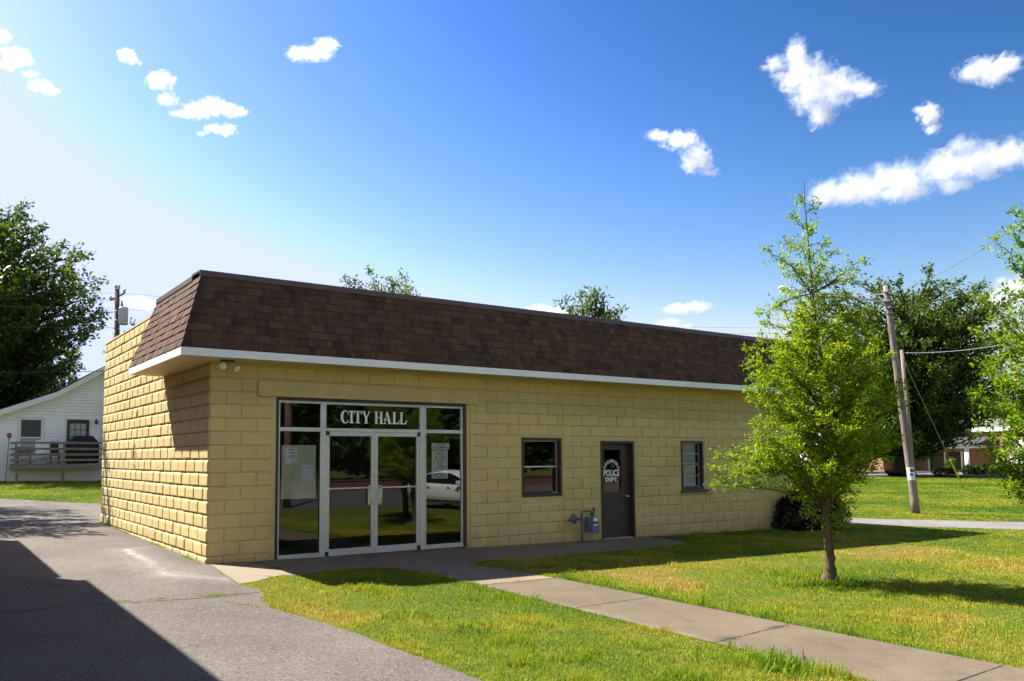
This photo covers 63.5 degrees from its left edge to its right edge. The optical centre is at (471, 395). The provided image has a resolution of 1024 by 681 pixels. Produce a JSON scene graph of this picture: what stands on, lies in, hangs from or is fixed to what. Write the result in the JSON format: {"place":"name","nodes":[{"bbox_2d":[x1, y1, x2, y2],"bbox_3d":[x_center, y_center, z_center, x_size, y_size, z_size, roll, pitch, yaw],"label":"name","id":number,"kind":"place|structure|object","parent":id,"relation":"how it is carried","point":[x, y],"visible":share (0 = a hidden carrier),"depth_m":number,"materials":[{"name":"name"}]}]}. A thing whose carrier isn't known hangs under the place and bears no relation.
{"place":"outdoors","nodes":[
{"label":"outdoors","id":0,"kind":"place"},
{"bbox_2d":[0,499,480,680],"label":"driveway","id":1,"kind":"structure","parent":0,"point":[80,561],"depth_m":8.24,"materials":[{"name":"concrete"}]},
{"bbox_2d":[0,471,1023,680],"bbox_3d":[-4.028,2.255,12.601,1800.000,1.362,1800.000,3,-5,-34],"label":"ground","id":2,"kind":"structure","parent":0,"point":[299,542],"depth_m":10.86,"materials":[{"name":"green plant"}]},
{"bbox_2d":[0,250,15,288],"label":"yard tree","id":3,"kind":"object","parent":2,"relation":"on","point":[8,272],"visible":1,"depth_m":21.39,"materials":[{"name":"green plant"}]},
{"bbox_2d":[5,433,11,482],"bbox_3d":[-21.202,2.883,37.835,0.200,2.330,0.200,3,-5,-34],"label":"garden torch","id":4,"kind":"object","parent":2,"relation":"on","point":[9,435],"visible":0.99,"depth_m":37.83,"materials":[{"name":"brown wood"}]},
{"bbox_2d":[0,366,104,480],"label":"white house","id":5,"kind":"structure","parent":2,"relation":"on","point":[66,413],"depth_m":40.30,"materials":[{"name":"plastic"}]},
{"bbox_2d":[18,418,43,452],"bbox_3d":[-21.176,2.001,39.709,1.060,1.850,0.040,3,-5,-34],"label":"window","id":6,"kind":"structure","parent":5,"relation":"in","point":[30,429],"depth_m":39.72,"materials":[{"name":"white plastic"}]},
{"bbox_2d":[66,419,88,441],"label":"back door","id":7,"kind":"structure","parent":5,"relation":"in","point":[74,427],"depth_m":40.86,"materials":[{"name":"green paint"}]},
{"bbox_2d":[19,358,85,399],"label":"shade tree","id":8,"kind":"object","parent":2,"relation":"on","point":[59,384],"visible":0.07,"depth_m":55.88,"materials":[{"name":"green plant"}]},
{"bbox_2d":[9,442,102,482],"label":"wooden deck","id":9,"kind":"structure","parent":2,"relation":"on","point":[62,466],"depth_m":38.56,"materials":[{"name":"wood"}]},
{"bbox_2d":[17,447,30,463],"bbox_3d":[-20.992,2.811,38.767,0.580,0.800,0.500,3,-5,-34],"label":"patio chair","id":10,"kind":"object","parent":9,"relation":"on","point":[23,451],"visible":0.41,"depth_m":38.92,"materials":[{"name":"grey wood"}]},
{"bbox_2d":[34,440,49,463],"bbox_3d":[-20.247,2.673,38.977,0.600,1.100,0.500,3,-5,-34],"label":"patio chair","id":11,"kind":"object","parent":9,"relation":"on","point":[41,446],"visible":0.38,"depth_m":39.14,"materials":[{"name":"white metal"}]},
{"bbox_2d":[49,441,59,463],"bbox_3d":[-19.866,2.724,39.412,0.400,1.060,0.500,3,-5,-34],"label":"patio chair","id":12,"kind":"object","parent":9,"relation":"on","point":[54,446],"visible":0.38,"depth_m":39.57,"materials":[{"name":"black plastic"}]},
{"bbox_2d":[65,436,98,463],"bbox_3d":[-18.791,2.620,39.902,1.439,1.335,0.600,3,-5,-34],"label":"covered grill","id":13,"kind":"object","parent":9,"relation":"on","point":[83,439],"visible":0.76,"depth_m":39.65,"materials":[{"name":"black fabric"}]},
{"bbox_2d":[0,197,112,408],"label":"shade tree","id":14,"kind":"object","parent":2,"relation":"on","point":[25,342],"visible":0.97,"depth_m":45.61,"materials":[{"name":"green plant"}]},
{"bbox_2d":[109,284,127,337],"bbox_3d":[-17.129,-0.484,39.774,0.849,9.788,1.278,3,-5,-34],"label":"utility pole","id":15,"kind":"object","parent":2,"relation":"on","point":[121,315],"visible":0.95,"depth_m":39.88,"materials":[{"name":"brown wood"}]},
{"bbox_2d":[0,371,105,372],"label":"power line","id":16,"kind":"object","parent":15,"relation":"attached to","point":[35,372],"visible":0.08,"depth_m":38.65,"materials":[{"name":"metal"}]},
{"bbox_2d":[65,327,127,328],"bbox_3d":[-16.546,-3.074,39.407,78.528,0.511,1.482,1,-5,-19],"label":"power line","id":17,"kind":"object","parent":15,"relation":"attached to","point":[85,327],"visible":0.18,"depth_m":39.45,"materials":[{"name":"metal"}]},
{"bbox_2d":[1,290,726,327],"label":"power line","id":18,"kind":"object","parent":15,"relation":"attached to","point":[159,296],"visible":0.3,"depth_m":40.32,"materials":[{"name":"metal"}]},
{"bbox_2d":[12,298,773,333],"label":"power line","id":19,"kind":"object","parent":15,"relation":"attached to","point":[727,333],"visible":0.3,"depth_m":50.06,"materials":[{"name":"metal"}]},
{"bbox_2d":[0,306,797,339],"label":"power line","id":20,"kind":"object","parent":15,"relation":"attached to","point":[65,307],"visible":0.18,"depth_m":39.03,"materials":[{"name":"metal"}]},
{"bbox_2d":[102,317,140,353],"bbox_3d":[-16.265,0.322,39.901,3.042,8.040,3.125,3,-5,-34],"label":"garden tree","id":21,"kind":"object","parent":2,"relation":"on","point":[121,330],"visible":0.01,"depth_m":39.40,"materials":[{"name":"green plant"}]},
{"bbox_2d":[340,264,420,295],"bbox_3d":[-3.311,-0.341,30.003,4.063,8.583,4.050,-1,-4,13],"label":"garden tree","id":22,"kind":"object","parent":2,"relation":"on","point":[394,288],"visible":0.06,"depth_m":29.41,"materials":[{"name":"green plant"}]},
{"bbox_2d":[55,519,786,606],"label":"drive weeds","id":23,"kind":"object","parent":2,"relation":"on","point":[219,594],"visible":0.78,"depth_m":9.99,"materials":[{"name":"green plant"}]},
{"bbox_2d":[209,537,683,584],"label":"entrance slab","id":24,"kind":"structure","parent":2,"relation":"on","point":[455,563],"depth_m":13.13,"materials":[{"name":"concrete"}]},
{"bbox_2d":[100,270,834,563],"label":"city hall","id":25,"kind":"structure","parent":2,"relation":"on","point":[550,423],"depth_m":15.81,"materials":[{"name":"brick"}]},
{"bbox_2d":[219,360,240,371],"bbox_3d":[-3.722,-0.453,12.675,0.348,0.190,0.228,3,-5,-34],"label":"floodlight","id":26,"kind":"object","parent":25,"relation":"attached to","point":[223,366],"visible":1,"depth_m":12.66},
{"bbox_2d":[281,445,315,498],"bbox_3d":[-2.837,1.256,13.575,0.595,0.875,0.020,3,-5,-34],"label":"notice board","id":27,"kind":"object","parent":25,"relation":"attached to","point":[294,485],"visible":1,"depth_m":13.57,"materials":[{"name":"white paper"}]},
{"bbox_2d":[285,447,296,463],"bbox_3d":[-2.949,0.981,13.515,0.205,0.265,0.003,3,-5,-34],"label":"paper notice","id":28,"kind":"object","parent":27,"relation":"attached to","point":[290,455],"visible":1,"depth_m":13.51,"materials":[{"name":"white paper"}]},
{"bbox_2d":[302,465,313,480],"bbox_3d":[-2.703,1.279,13.657,0.204,0.260,0.003,3,-5,-34],"label":"paper notice","id":29,"kind":"object","parent":27,"relation":"attached to","point":[307,472],"visible":1,"depth_m":13.66,"materials":[{"name":"white paper"}]},
{"bbox_2d":[325,431,374,556],"bbox_3d":[-2.039,1.650,14.004,0.913,2.085,0.138,3,-5,-34],"label":"glass door","id":30,"kind":"structure","parent":25,"relation":"in","point":[357,550],"depth_m":14.05,"materials":[{"name":"metal"}]},
{"bbox_2d":[374,432,420,552],"bbox_3d":[-1.279,1.685,14.513,0.909,2.085,0.138,3,-5,-34],"label":"glass door","id":31,"kind":"structure","parent":25,"relation":"in","point":[377,488],"depth_m":14.50,"materials":[{"name":"metal"}]},
{"bbox_2d":[429,435,449,478],"bbox_3d":[-0.578,1.104,15.100,0.463,0.826,0.026,3,-5,-34],"label":"letter board","id":32,"kind":"object","parent":25,"relation":"attached to","point":[439,464],"visible":1,"depth_m":15.09,"materials":[{"name":"paper"}]},
{"bbox_2d":[521,437,561,496],"bbox_3d":[1.353,1.421,16.412,1.010,1.160,0.198,3,-5,-34],"label":"window","id":33,"kind":"structure","parent":25,"relation":"in","point":[541,457],"depth_m":16.45,"materials":[{"name":"black glass"}]},
{"bbox_2d":[568,507,599,541],"bbox_3d":[2.264,2.616,16.633,0.688,0.694,0.303,3,-5,-34],"label":"gas meter","id":34,"kind":"object","parent":25,"relation":"attached to","point":[591,524],"visible":0.98,"depth_m":16.61,"materials":[{"name":"grey paint"}]},
{"bbox_2d":[600,441,635,539],"bbox_3d":[3.053,2.006,17.511,0.970,2.077,0.198,3,-5,-34],"label":"police door","id":35,"kind":"structure","parent":25,"relation":"in","point":[618,515],"depth_m":17.57,"materials":[{"name":"brown paint"}]},
{"bbox_2d":[681,441,709,491],"bbox_3d":[5.023,1.613,18.823,0.900,1.154,0.275,3,-5,-34],"label":"window","id":36,"kind":"structure","parent":25,"relation":"in","point":[691,481],"depth_m":18.90,"materials":[{"name":"grey glass"}]},
{"bbox_2d":[552,284,628,320],"bbox_3d":[3.738,0.125,24.928,2.568,7.048,2.485,3,-5,-34],"label":"tree","id":37,"kind":"object","parent":2,"relation":"on","point":[596,311],"visible":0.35,"depth_m":24.91,"materials":[{"name":"green plant"}]},
{"bbox_2d":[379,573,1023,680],"bbox_3d":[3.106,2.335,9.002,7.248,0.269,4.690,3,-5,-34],"label":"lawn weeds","id":38,"kind":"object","parent":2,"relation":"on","point":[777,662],"visible":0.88,"depth_m":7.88,"materials":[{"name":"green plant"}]},
{"bbox_2d":[483,578,1023,680],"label":"front walk","id":39,"kind":"structure","parent":2,"relation":"on","point":[877,660],"depth_m":7.95,"materials":[{"name":"concrete"}]},
{"bbox_2d":[703,184,911,580],"bbox_3d":[4.845,-0.164,11.714,2.641,5.784,2.249,3,-5,-34],"label":"young tree","id":40,"kind":"object","parent":2,"relation":"on","point":[834,470],"visible":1,"depth_m":11.56,"materials":[{"name":"green plant"}]},
{"bbox_2d":[769,487,852,530],"bbox_3d":[8.375,2.723,20.525,2.364,1.265,1.793,3,-5,-34],"label":"barberry shrub","id":41,"kind":"object","parent":2,"relation":"on","point":[786,502],"visible":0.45,"depth_m":20.00,"materials":[{"name":"purple plant"}]},
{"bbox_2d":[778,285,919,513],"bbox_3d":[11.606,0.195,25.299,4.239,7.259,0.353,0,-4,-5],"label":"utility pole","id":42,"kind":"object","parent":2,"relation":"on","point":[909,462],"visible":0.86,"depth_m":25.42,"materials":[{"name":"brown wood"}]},
{"bbox_2d":[801,223,1018,295],"bbox_3d":[12.316,-3.831,24.453,1.011,1.835,16.984,-1,-4,5],"label":"overhead wire","id":43,"kind":"object","parent":42,"relation":"attached to","point":[936,274],"visible":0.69,"depth_m":21.29,"materials":[{"name":"metal"}]},
{"bbox_2d":[906,467,914,479],"bbox_3d":[13.435,2.393,25.245,0.226,0.394,0.069,-3,-5,28],"label":"paper sign","id":44,"kind":"object","parent":42,"relation":"attached to","point":[910,473],"visible":1,"depth_m":25.23,"materials":[{"name":"white paper"}]},
{"bbox_2d":[900,350,916,482],"bbox_3d":[14.429,1.220,27.176,0.718,5.447,0.159,3,-6,-40],"label":"stub pole","id":45,"kind":"object","parent":2,"relation":"on","point":[903,366],"visible":0.45,"depth_m":27.14,"materials":[{"name":"wood"}]},
{"bbox_2d":[905,364,963,487],"bbox_3d":[19.557,1.732,34.506,0.070,4.916,18.496,-3,-5,35],"label":"guy wire","id":46,"kind":"object","parent":45,"relation":"attached to","point":[941,441],"visible":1,"depth_m":37.43,"materials":[{"name":"metal"}]},
{"bbox_2d":[927,344,1004,352],"bbox_3d":[15.437,-1.519,25.593,0.013,0.212,4.081,3,-5,-38],"label":"overhead wire","id":47,"kind":"object","parent":45,"relation":"attached to","point":[961,350],"visible":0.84,"depth_m":25.80,"materials":[{"name":"metal"}]},
{"bbox_2d":[794,261,1023,475],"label":"shade tree","id":48,"kind":"object","parent":2,"relation":"on","point":[939,331],"visible":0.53,"depth_m":62.39,"materials":[{"name":"green plant"}]},
{"bbox_2d":[863,471,959,472],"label":"kerb","id":49,"kind":"structure","parent":2,"relation":"on","point":[916,472],"depth_m":78.15,"materials":[{"name":"concrete"}]},
{"bbox_2d":[800,419,1023,470],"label":"brick house","id":50,"kind":"structure","parent":2,"relation":"on","point":[969,455],"depth_m":83.50,"materials":[{"name":"brick"}]},
{"bbox_2d":[928,451,963,470],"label":"window","id":51,"kind":"structure","parent":50,"relation":"in","point":[940,461],"depth_m":86.19,"materials":[{"name":"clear glass"}]},
{"bbox_2d":[845,518,1023,529],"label":"lane","id":52,"kind":"structure","parent":2,"relation":"on","point":[962,524],"depth_m":21.85,"materials":[{"name":"concrete"}]},
{"bbox_2d":[931,467,958,476],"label":"shrub","id":53,"kind":"object","parent":2,"relation":"on","point":[936,473],"visible":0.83,"depth_m":63.71,"materials":[{"name":"red plant"}]},
{"bbox_2d":[944,457,958,473],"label":"shrub","id":54,"kind":"object","parent":2,"relation":"on","point":[948,462],"visible":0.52,"depth_m":71.83,"materials":[{"name":"green plant"}]},
{"bbox_2d":[960,464,975,474],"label":"shrub","id":55,"kind":"object","parent":2,"relation":"on","point":[965,470],"visible":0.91,"depth_m":69.78,"materials":[{"name":"green plant"}]},
{"bbox_2d":[974,465,983,474],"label":"shrub","id":56,"kind":"object","parent":2,"relation":"on","point":[978,471],"visible":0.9,"depth_m":69.73,"materials":[{"name":"green plant"}]},
{"bbox_2d":[981,463,994,474],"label":"shrub","id":57,"kind":"object","parent":2,"relation":"on","point":[986,469],"visible":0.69,"depth_m":69.71,"materials":[{"name":"green plant"}]},
{"bbox_2d":[962,178,1023,504],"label":"young tree","id":58,"kind":"object","parent":2,"relation":"on","point":[1014,418],"visible":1,"depth_m":10.35,"materials":[{"name":"green plant"}]},
{"bbox_2d":[989,396,1023,418],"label":"background tree","id":59,"kind":"object","parent":2,"relation":"on","point":[1007,412],"visible":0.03,"depth_m":125.97,"materials":[{"name":"green plant"}]},
{"bbox_2d":[0,0,1023,413],"label":"sky","id":60,"kind":"structure","parent":0,"point":[523,154],"materials":[{"name":"blue"}]},
{"bbox_2d":[858,472,1013,475],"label":"street","id":61,"kind":"structure","parent":0,"point":[885,474],"depth_m":71.69,"materials":[{"name":"grey asphalt"}]}
]}

